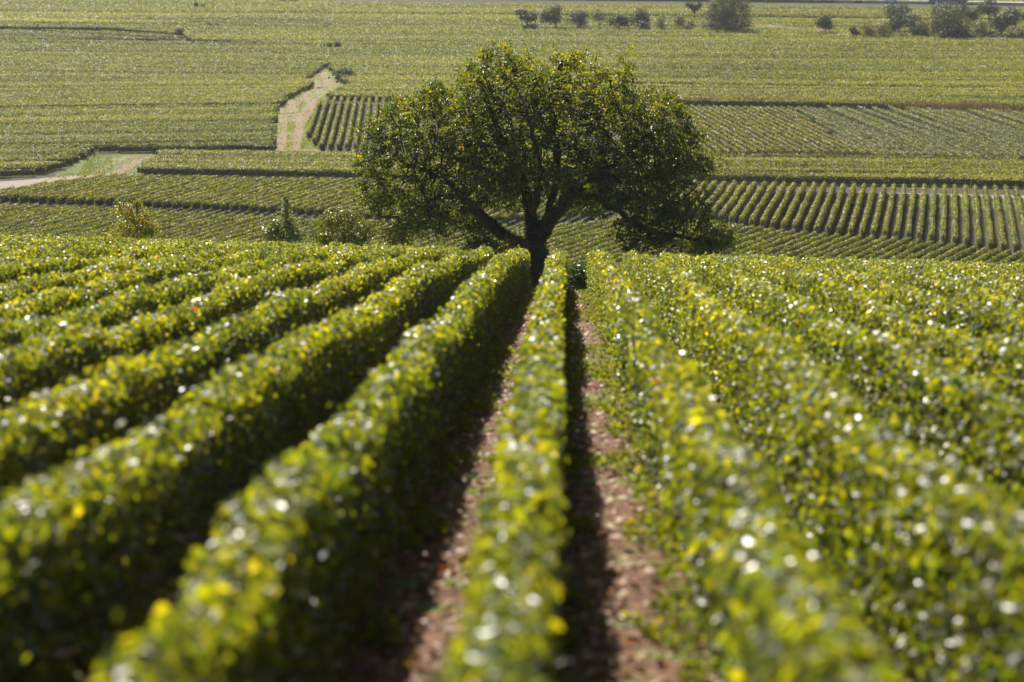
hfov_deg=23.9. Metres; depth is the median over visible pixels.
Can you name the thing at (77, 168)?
track
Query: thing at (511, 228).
vine row
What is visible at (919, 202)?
grass
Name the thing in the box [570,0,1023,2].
vineyard
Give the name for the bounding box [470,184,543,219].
vine row
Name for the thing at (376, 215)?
vine row
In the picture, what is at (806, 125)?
vine row
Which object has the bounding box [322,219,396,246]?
vine row
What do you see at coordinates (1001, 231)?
vine row
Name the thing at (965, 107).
dry grass
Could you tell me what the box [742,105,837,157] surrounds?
vine row
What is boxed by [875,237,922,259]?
vine row
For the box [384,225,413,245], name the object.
shrub
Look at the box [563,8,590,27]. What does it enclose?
tree
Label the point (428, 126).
vine row
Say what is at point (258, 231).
vine row
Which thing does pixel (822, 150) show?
vine row
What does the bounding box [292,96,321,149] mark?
track rut
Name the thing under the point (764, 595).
vine row
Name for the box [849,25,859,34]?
distant bush
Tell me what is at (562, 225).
vine row
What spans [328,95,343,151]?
vine row
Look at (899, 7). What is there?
tree
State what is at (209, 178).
vine row
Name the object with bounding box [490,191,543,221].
vine row
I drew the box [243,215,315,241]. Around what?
vine row
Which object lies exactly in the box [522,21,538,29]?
distant bush
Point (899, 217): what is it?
vine row
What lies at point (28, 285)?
vine row
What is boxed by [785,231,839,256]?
vine row
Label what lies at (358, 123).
vine row
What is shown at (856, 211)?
vine row
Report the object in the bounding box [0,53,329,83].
vineyard
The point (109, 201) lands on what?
vine row
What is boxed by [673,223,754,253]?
vine row
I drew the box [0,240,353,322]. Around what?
vine row
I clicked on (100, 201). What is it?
vine row
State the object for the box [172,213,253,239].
vine row
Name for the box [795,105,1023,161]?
vineyard
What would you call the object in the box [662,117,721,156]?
vine row
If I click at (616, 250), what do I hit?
vine row
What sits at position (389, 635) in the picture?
grass
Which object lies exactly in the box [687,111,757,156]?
vine row
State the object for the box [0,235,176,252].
vine row
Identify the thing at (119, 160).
track rut
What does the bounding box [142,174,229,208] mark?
vine row
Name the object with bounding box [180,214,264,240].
vine row
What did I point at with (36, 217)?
vine row
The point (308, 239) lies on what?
vine row
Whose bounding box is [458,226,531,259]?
bush
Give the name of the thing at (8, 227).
vine row
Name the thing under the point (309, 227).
vine row
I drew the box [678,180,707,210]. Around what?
vine row
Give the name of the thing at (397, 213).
vine row
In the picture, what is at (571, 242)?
vine row
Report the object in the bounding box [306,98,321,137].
vine row
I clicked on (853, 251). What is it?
vine row
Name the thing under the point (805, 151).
vine row
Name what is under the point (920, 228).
vine row
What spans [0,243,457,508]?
vine row
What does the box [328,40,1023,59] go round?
vineyard
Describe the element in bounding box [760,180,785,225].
vine row
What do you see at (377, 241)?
vine row
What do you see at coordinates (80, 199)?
vine row
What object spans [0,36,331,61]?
vineyard
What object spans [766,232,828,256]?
vine row
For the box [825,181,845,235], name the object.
vine row
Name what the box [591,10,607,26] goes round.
tree
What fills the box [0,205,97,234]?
vine row
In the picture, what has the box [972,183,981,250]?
vine row
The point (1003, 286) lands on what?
vine row
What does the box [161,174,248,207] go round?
vine row
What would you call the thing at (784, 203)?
vine row
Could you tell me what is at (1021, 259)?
vine row
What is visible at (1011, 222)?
vine row
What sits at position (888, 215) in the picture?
vine row
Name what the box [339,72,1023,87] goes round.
vineyard
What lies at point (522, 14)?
tree
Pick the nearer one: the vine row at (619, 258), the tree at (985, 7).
the vine row at (619, 258)
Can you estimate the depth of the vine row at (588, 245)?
222.01 m
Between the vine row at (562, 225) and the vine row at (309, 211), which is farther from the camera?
the vine row at (309, 211)
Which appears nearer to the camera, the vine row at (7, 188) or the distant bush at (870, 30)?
the vine row at (7, 188)
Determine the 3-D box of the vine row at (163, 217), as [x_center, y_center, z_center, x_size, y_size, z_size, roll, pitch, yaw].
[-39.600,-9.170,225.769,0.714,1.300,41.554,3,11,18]
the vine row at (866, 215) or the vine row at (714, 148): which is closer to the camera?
the vine row at (866, 215)
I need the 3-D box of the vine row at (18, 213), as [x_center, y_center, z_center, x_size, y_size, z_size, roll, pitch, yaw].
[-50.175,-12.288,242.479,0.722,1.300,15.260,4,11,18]
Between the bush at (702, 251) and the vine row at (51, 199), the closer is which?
the bush at (702, 251)
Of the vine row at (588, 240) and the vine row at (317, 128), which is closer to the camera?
the vine row at (588, 240)
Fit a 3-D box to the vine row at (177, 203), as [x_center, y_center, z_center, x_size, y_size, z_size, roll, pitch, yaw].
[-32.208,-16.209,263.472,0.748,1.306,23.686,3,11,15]
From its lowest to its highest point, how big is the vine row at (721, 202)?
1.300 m
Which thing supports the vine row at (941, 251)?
on the ground at (422, 598)
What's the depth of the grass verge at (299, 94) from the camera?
396.15 m
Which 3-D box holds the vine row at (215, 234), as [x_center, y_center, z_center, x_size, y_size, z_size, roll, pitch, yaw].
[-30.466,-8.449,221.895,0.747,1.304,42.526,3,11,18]
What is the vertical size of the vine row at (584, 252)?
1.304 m
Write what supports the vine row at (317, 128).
on the ground at (422, 598)
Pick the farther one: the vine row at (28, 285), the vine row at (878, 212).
the vine row at (878, 212)
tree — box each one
[345,36,741,289]
[515,8,536,22]
[535,3,565,26]
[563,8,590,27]
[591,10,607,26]
[633,6,651,24]
[685,1,703,16]
[702,0,754,31]
[812,14,835,31]
[883,2,910,18]
[928,1,968,20]
[929,2,972,37]
[957,4,982,23]
[975,0,1002,22]
[987,11,1016,33]
[1000,6,1023,28]
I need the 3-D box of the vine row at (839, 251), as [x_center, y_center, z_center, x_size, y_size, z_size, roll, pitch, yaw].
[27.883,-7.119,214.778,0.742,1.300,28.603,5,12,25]
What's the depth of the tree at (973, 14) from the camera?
576.25 m
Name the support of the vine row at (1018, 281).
on the ground at (422, 598)
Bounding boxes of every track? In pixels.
[0,173,110,188]
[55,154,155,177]
[273,68,342,150]
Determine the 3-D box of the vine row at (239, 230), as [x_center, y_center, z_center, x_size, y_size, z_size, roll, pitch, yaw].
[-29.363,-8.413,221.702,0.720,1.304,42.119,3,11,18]
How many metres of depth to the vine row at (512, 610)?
10.53 m
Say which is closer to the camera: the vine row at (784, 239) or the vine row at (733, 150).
the vine row at (784, 239)
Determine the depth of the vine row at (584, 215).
245.56 m
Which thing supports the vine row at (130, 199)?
on the ground at (422, 598)
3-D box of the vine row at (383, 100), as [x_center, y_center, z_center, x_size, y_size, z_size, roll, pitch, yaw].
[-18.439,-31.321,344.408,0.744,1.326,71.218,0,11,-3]
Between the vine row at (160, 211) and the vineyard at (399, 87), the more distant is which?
the vineyard at (399, 87)
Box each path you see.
[637,189,1023,198]
[756,24,860,36]
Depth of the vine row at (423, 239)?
225.91 m
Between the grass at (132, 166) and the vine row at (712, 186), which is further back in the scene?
the grass at (132, 166)
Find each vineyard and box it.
[0,0,331,12]
[0,6,330,23]
[0,16,185,24]
[0,16,329,28]
[0,22,330,43]
[0,28,183,41]
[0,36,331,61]
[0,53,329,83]
[0,75,314,176]
[136,148,550,178]
[325,80,1023,98]
[327,49,1023,71]
[328,1,1023,20]
[328,11,1023,40]
[328,30,1023,50]
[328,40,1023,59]
[328,64,1023,79]
[329,91,1023,110]
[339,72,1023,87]
[548,152,1023,187]
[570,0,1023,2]
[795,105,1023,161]
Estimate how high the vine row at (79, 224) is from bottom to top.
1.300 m
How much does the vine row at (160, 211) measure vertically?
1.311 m
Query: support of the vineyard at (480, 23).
on the ground at (422, 598)
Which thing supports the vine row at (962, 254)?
on the ground at (422, 598)
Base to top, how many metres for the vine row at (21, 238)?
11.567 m
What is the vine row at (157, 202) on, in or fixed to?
on the ground at (422, 598)
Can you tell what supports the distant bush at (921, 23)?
on the ground at (422, 598)
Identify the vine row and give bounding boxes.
[0,177,66,203]
[0,181,47,197]
[0,185,14,193]
[0,202,20,210]
[0,202,30,213]
[0,203,39,215]
[0,203,49,218]
[0,203,59,222]
[0,204,78,228]
[0,204,88,231]
[0,205,69,224]
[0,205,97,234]
[0,207,108,235]
[0,232,32,238]
[0,232,102,244]
[0,234,140,247]
[0,234,214,258]
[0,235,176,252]
[0,236,244,265]
[0,238,265,284]
[0,238,320,304]
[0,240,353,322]
[0,240,387,358]
[0,242,423,412]
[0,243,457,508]
[0,243,494,681]
[9,176,86,202]
[12,207,117,235]
[18,172,105,202]
[19,231,76,238]
[24,206,126,234]
[29,172,117,202]
[37,172,125,203]
[44,209,135,234]
[46,173,134,203]
[49,209,147,235]
[55,174,143,204]
[58,207,157,236]
[66,173,153,205]
[69,208,167,236]
[74,174,162,207]
[78,210,176,236]
[85,173,171,204]
[86,245,530,681]
[94,173,182,205]
[95,209,186,235]
[102,209,196,236]
[104,173,191,206]
[113,173,200,206]
[123,174,209,206]
[127,210,215,237]
[130,210,204,236]
[133,174,219,206]
[135,211,224,237]
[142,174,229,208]
[152,174,238,208]
[156,211,235,238]
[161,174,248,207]
[161,212,244,239]
[171,174,257,209]
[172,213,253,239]
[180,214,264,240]
[182,174,266,211]
[190,176,275,210]
[195,213,275,239]
[201,175,286,212]
[202,215,285,240]
[210,177,296,210]
[215,214,294,241]
[220,175,305,212]
[229,175,315,211]
[232,215,304,239]
[238,177,324,213]
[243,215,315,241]
[247,218,323,242]
[248,176,333,213]
[257,176,344,215]
[262,217,332,241]
[267,178,353,215]
[276,176,363,213]
[277,223,335,241]
[289,178,373,213]
[296,180,380,216]
[297,219,353,240]
[303,218,364,242]
[304,176,391,218]
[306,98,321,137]
[306,218,376,243]
[312,96,328,144]
[314,178,401,217]
[316,219,385,245]
[319,96,335,149]
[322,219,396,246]
[324,180,409,216]
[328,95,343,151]
[333,184,412,215]
[336,95,350,149]
[344,95,356,150]
[344,180,427,216]
[350,221,404,241]
[353,96,364,149]
[354,180,438,217]
[357,228,395,244]
[362,96,370,148]
[362,224,428,245]
[363,182,441,218]
[370,96,378,147]
[373,182,457,218]
[379,97,385,147]
[383,182,464,219]
[388,223,447,245]
[393,185,470,220]
[405,227,459,246]
[411,230,460,247]
[415,247,595,681]
[420,230,468,246]
[425,108,434,150]
[440,228,483,245]
[449,223,506,247]
[456,224,515,249]
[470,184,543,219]
[486,197,533,215]
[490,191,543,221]
[500,190,559,224]
[514,196,558,222]
[518,219,570,237]
[524,219,584,237]
[536,184,590,218]
[544,214,642,248]
[546,213,633,243]
[547,216,652,252]
[549,218,652,253]
[549,219,604,238]
[550,219,663,255]
[566,220,724,286]
[567,186,621,218]
[567,218,696,265]
[567,220,675,259]
[567,220,716,272]
[568,220,697,268]
[579,204,600,220]
[585,248,899,681]
[592,205,607,217]
[616,220,735,265]
[620,223,744,268]
[620,247,1023,681]
[653,114,713,155]
[660,249,1023,512]
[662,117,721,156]
[666,110,739,156]
[666,112,730,157]
[670,108,748,156]
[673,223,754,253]
[675,178,697,209]
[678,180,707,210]
[683,105,766,156]
[685,224,764,255]
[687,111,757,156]
[690,104,775,156]
[692,178,716,213]
[697,104,783,156]
[697,180,726,219]
[698,251,1023,404]
[705,105,792,157]
[708,180,736,220]
[712,104,801,156]
[714,225,774,252]
[718,179,746,221]
[720,105,810,158]
[722,229,785,255]
[728,104,819,158]
[728,227,795,256]
[729,179,756,222]
[730,252,1023,374]
[735,105,829,156]
[738,228,807,255]
[739,179,766,224]
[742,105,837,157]
[749,105,846,158]
[749,180,776,225]
[751,229,818,255]
[757,105,855,156]
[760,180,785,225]
[765,106,850,147]
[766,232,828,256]
[769,253,1023,315]
[770,180,796,228]
[773,105,829,133]
[780,106,810,120]
[781,180,806,228]
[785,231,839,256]
[792,180,816,231]
[795,232,850,259]
[799,233,862,259]
[801,253,1023,302]
[804,180,826,231]
[813,181,835,233]
[818,233,875,259]
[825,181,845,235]
[833,234,887,259]
[836,181,856,234]
[846,235,898,258]
[848,181,865,235]
[852,256,1023,287]
[859,181,875,236]
[859,235,911,260]
[871,181,886,236]
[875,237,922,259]
[882,182,895,237]
[887,238,933,259]
[890,255,1023,276]
[893,182,906,237]
[903,239,944,260]
[905,182,916,236]
[916,182,926,240]
[921,241,955,258]
[928,182,936,240]
[928,256,1023,271]
[932,242,965,261]
[940,183,946,242]
[943,245,977,261]
[951,258,1023,266]
[952,184,958,246]
[960,244,989,262]
[962,184,969,248]
[967,246,1000,262]
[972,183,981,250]
[982,183,993,249]
[983,247,1011,263]
[993,183,1006,252]
[997,249,1023,263]
[1003,184,1018,252]
[1013,185,1023,240]
[1014,256,1023,263]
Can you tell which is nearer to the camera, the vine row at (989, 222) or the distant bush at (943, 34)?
the vine row at (989, 222)
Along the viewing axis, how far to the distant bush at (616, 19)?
565.95 m
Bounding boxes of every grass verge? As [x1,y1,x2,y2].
[290,89,309,99]
[300,96,325,148]
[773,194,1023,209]
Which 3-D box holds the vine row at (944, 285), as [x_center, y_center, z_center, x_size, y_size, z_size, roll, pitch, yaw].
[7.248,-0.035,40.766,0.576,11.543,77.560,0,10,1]
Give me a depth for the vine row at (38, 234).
71.88 m
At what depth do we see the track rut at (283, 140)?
348.53 m
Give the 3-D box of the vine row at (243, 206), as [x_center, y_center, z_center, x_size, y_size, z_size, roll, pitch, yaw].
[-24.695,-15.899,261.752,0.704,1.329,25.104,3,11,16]
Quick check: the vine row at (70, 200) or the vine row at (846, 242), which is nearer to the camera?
the vine row at (846, 242)
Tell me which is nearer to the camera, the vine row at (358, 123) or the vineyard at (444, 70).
the vine row at (358, 123)
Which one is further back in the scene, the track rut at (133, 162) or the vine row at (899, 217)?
the track rut at (133, 162)
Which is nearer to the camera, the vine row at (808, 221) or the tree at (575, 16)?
the vine row at (808, 221)
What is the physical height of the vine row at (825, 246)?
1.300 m
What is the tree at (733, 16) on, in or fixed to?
on the ground at (422, 598)
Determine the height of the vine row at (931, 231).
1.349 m
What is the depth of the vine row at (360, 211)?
246.46 m
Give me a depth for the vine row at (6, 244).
62.67 m
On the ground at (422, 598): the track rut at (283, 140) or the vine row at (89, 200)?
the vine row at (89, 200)
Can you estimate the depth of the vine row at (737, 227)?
232.45 m
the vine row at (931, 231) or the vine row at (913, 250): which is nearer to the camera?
the vine row at (913, 250)
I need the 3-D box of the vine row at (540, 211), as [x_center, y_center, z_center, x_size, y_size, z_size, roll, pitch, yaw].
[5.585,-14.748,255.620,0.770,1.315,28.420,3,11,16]
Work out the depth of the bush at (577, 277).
84.59 m
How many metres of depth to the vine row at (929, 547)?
14.30 m
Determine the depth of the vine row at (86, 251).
51.44 m
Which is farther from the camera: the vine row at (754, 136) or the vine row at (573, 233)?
the vine row at (754, 136)
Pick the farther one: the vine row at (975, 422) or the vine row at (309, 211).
the vine row at (309, 211)
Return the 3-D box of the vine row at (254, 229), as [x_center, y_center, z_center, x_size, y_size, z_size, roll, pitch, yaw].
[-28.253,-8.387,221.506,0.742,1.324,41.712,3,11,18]
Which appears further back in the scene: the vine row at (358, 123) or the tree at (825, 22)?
the tree at (825, 22)
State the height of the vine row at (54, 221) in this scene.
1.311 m
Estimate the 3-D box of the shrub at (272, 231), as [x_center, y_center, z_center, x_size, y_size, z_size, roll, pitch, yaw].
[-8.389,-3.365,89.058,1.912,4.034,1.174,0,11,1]
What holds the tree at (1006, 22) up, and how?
on the ground at (422, 598)
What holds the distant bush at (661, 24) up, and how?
on the ground at (422, 598)
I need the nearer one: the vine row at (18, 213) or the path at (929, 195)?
the vine row at (18, 213)
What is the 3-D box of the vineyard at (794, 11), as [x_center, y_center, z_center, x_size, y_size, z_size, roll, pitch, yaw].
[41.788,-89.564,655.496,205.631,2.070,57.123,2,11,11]
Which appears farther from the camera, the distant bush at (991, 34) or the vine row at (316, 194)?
the distant bush at (991, 34)
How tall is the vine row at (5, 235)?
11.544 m
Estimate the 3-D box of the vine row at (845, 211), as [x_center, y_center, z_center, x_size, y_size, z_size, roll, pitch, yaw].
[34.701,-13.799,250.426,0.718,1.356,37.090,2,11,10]
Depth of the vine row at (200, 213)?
238.91 m
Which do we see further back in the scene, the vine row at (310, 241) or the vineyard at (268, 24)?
the vineyard at (268, 24)
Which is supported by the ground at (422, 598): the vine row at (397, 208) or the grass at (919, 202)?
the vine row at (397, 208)
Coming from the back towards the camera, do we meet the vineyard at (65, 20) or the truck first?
the truck
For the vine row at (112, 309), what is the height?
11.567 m
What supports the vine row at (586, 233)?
on the ground at (422, 598)
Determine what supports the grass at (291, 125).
on the track at (307, 99)
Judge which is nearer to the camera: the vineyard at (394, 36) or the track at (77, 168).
the track at (77, 168)
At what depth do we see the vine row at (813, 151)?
325.00 m
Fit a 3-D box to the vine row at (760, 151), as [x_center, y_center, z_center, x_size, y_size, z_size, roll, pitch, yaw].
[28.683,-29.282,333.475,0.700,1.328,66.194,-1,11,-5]
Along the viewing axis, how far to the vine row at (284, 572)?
12.17 m
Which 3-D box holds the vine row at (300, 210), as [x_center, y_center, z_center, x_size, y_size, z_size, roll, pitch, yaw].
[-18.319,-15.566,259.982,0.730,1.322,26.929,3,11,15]
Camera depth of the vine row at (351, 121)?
337.94 m
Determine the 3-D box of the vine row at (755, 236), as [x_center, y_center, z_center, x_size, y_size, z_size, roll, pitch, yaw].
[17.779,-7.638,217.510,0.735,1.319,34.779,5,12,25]
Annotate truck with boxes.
[929,0,967,3]
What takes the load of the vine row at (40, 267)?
on the ground at (422, 598)
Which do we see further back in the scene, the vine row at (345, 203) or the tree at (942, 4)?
the tree at (942, 4)
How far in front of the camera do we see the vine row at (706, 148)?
304.90 m
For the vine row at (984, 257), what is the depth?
215.47 m
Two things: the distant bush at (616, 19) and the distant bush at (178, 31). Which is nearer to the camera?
the distant bush at (178, 31)
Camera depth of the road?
709.86 m
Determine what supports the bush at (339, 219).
on the ground at (422, 598)
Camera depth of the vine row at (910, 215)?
245.09 m
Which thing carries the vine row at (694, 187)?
on the ground at (422, 598)
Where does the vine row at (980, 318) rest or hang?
on the ground at (422, 598)
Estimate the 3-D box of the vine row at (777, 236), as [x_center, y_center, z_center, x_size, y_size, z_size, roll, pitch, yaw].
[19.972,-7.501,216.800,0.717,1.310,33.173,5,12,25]
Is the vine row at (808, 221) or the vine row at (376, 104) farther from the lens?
the vine row at (376, 104)
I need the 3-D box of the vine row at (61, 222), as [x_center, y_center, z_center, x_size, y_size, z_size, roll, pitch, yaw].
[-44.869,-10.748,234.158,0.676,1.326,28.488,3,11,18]
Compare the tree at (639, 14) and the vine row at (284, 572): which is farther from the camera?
the tree at (639, 14)
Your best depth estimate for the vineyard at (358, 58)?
458.39 m
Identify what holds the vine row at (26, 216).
on the ground at (422, 598)
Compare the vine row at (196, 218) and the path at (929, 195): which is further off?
the path at (929, 195)
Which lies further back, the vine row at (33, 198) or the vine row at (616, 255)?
the vine row at (33, 198)
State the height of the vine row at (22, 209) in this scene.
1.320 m
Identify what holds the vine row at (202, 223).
on the ground at (422, 598)
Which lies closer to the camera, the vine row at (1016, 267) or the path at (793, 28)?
the vine row at (1016, 267)
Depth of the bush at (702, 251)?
93.43 m
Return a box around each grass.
[111,287,913,681]
[112,154,148,175]
[286,101,306,148]
[614,94,1023,111]
[763,192,1023,210]
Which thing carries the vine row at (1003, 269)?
on the ground at (422, 598)
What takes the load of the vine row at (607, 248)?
on the ground at (422, 598)
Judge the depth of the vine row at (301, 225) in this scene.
234.35 m
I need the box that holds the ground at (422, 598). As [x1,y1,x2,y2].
[0,0,1023,681]
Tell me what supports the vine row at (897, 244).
on the ground at (422, 598)
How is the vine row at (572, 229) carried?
on the ground at (422, 598)
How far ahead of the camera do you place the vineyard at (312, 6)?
681.06 m
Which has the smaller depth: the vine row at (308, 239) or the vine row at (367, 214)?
the vine row at (308, 239)
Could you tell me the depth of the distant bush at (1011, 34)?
529.85 m
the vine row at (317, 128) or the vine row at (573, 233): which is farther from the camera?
the vine row at (317, 128)
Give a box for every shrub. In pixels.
[259,195,309,242]
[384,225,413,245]
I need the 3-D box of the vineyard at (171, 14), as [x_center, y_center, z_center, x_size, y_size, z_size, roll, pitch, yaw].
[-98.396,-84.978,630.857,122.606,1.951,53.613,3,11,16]
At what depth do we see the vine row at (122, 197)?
262.12 m
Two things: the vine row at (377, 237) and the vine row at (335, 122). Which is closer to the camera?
the vine row at (377, 237)
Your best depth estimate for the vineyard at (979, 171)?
281.12 m
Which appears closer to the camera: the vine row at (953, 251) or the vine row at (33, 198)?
the vine row at (953, 251)
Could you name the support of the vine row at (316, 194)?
on the ground at (422, 598)
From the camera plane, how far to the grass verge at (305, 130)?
326.05 m
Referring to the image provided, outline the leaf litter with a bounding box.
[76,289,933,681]
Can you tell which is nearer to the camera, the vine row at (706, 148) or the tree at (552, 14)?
the vine row at (706, 148)
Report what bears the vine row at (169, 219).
on the ground at (422, 598)
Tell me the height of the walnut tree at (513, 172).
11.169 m
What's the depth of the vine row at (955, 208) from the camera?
241.93 m
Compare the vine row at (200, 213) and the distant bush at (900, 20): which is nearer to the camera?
the vine row at (200, 213)
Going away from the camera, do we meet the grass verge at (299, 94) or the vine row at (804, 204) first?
the vine row at (804, 204)
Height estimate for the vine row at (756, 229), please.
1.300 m
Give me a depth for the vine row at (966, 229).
241.07 m
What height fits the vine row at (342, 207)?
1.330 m
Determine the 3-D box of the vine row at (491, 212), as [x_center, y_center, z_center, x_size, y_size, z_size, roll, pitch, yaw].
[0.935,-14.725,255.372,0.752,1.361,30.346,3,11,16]
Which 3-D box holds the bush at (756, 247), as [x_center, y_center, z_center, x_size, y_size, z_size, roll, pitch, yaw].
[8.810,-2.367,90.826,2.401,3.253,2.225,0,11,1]
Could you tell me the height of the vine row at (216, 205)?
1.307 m
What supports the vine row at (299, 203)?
on the ground at (422, 598)
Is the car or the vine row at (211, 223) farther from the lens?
the car
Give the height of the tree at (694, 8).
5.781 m
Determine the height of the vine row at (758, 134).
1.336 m
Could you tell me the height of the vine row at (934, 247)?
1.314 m
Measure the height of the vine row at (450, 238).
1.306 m
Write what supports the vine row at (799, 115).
on the ground at (422, 598)
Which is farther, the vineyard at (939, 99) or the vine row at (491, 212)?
the vineyard at (939, 99)
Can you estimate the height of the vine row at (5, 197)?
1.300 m
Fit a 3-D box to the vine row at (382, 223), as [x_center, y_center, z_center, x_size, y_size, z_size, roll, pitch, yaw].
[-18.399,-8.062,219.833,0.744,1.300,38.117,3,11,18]
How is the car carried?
on the road
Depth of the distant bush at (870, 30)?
535.96 m
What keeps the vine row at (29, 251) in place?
on the ground at (422, 598)
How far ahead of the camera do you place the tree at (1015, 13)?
563.66 m
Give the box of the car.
[884,0,898,2]
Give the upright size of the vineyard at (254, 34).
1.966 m
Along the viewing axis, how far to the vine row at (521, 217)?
243.47 m
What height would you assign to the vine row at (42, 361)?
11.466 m
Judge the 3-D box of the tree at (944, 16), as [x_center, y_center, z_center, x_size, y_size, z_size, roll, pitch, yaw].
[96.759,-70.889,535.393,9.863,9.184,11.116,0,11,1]
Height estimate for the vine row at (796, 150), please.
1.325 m
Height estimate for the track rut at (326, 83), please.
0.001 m
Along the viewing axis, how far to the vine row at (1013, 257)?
214.53 m
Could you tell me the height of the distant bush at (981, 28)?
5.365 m
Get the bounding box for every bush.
[105,198,166,238]
[172,28,184,34]
[193,2,214,7]
[308,207,379,246]
[321,41,340,46]
[333,67,353,80]
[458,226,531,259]
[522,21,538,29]
[567,259,587,290]
[605,13,627,26]
[619,15,638,28]
[634,19,652,30]
[640,219,738,256]
[654,14,667,29]
[672,14,688,29]
[682,19,695,30]
[743,237,770,254]
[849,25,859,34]
[856,20,891,37]
[876,9,929,34]
[914,18,945,35]
[938,28,976,38]
[953,17,989,35]
[977,29,1004,37]
[1004,28,1023,38]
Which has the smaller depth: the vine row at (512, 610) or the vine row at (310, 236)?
the vine row at (512, 610)
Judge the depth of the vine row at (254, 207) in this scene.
258.20 m
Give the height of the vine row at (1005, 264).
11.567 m
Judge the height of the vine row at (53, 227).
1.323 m
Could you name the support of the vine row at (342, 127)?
on the ground at (422, 598)
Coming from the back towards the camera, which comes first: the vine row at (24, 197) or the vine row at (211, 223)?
the vine row at (24, 197)
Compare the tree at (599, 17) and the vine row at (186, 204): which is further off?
the tree at (599, 17)
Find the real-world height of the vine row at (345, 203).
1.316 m
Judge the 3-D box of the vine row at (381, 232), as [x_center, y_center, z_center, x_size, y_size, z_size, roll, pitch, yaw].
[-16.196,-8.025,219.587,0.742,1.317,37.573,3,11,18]
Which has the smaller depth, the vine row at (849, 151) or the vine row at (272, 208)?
the vine row at (272, 208)
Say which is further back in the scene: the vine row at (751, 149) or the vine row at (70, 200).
the vine row at (751, 149)
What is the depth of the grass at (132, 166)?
290.44 m
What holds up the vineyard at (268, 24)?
on the ground at (422, 598)
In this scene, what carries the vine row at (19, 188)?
on the ground at (422, 598)
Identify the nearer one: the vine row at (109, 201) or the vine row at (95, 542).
the vine row at (95, 542)
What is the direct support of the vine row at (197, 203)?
on the ground at (422, 598)
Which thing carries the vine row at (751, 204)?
on the ground at (422, 598)
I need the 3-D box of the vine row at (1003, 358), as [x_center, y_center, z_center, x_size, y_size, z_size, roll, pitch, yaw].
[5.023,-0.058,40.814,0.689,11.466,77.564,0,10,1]
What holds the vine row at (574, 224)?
on the ground at (422, 598)
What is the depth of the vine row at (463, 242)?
222.98 m
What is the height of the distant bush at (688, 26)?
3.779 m
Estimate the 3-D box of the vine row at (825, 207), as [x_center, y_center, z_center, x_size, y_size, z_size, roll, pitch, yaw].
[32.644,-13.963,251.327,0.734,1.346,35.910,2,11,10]
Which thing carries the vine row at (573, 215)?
on the ground at (422, 598)
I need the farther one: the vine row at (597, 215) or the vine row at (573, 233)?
the vine row at (597, 215)
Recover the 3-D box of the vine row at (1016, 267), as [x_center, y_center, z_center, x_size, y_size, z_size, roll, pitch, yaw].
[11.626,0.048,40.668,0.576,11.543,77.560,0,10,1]
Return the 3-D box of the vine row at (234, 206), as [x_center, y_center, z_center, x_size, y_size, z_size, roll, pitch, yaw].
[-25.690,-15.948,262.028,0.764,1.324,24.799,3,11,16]
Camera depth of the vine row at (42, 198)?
263.26 m
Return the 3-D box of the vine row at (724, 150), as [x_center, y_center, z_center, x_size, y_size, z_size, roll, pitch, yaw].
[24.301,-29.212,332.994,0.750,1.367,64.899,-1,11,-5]
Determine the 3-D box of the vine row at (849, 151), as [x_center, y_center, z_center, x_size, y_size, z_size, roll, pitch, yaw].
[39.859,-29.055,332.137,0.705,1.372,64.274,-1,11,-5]
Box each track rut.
[92,156,142,173]
[113,157,147,173]
[277,90,314,149]
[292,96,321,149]
[315,74,330,89]
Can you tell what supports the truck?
on the road
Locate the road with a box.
[711,0,1023,5]
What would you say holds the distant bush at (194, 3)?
on the ground at (422, 598)
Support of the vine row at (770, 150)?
on the ground at (422, 598)
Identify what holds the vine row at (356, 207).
on the ground at (422, 598)
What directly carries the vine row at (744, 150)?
on the ground at (422, 598)
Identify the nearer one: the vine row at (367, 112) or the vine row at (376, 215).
the vine row at (376, 215)
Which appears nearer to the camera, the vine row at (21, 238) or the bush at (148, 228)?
the vine row at (21, 238)
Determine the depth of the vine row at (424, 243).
224.39 m
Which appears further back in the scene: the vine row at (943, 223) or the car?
the car
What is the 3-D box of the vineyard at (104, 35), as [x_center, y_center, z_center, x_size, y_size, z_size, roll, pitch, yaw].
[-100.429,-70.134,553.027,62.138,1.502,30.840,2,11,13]
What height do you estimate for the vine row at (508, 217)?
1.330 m
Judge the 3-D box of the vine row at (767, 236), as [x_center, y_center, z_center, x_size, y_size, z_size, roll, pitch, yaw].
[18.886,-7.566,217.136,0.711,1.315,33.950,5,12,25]
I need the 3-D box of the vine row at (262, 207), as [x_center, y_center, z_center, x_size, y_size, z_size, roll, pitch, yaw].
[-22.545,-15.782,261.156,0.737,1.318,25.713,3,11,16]
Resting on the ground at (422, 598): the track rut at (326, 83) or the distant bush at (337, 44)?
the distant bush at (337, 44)
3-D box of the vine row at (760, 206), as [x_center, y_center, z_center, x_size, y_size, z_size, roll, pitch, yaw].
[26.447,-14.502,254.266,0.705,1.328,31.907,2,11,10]
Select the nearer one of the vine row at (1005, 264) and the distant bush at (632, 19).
the vine row at (1005, 264)
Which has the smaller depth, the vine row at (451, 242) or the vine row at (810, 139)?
the vine row at (451, 242)
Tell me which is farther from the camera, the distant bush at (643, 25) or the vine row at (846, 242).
the distant bush at (643, 25)
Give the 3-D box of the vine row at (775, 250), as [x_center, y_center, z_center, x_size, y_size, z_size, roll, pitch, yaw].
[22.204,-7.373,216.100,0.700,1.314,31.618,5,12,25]

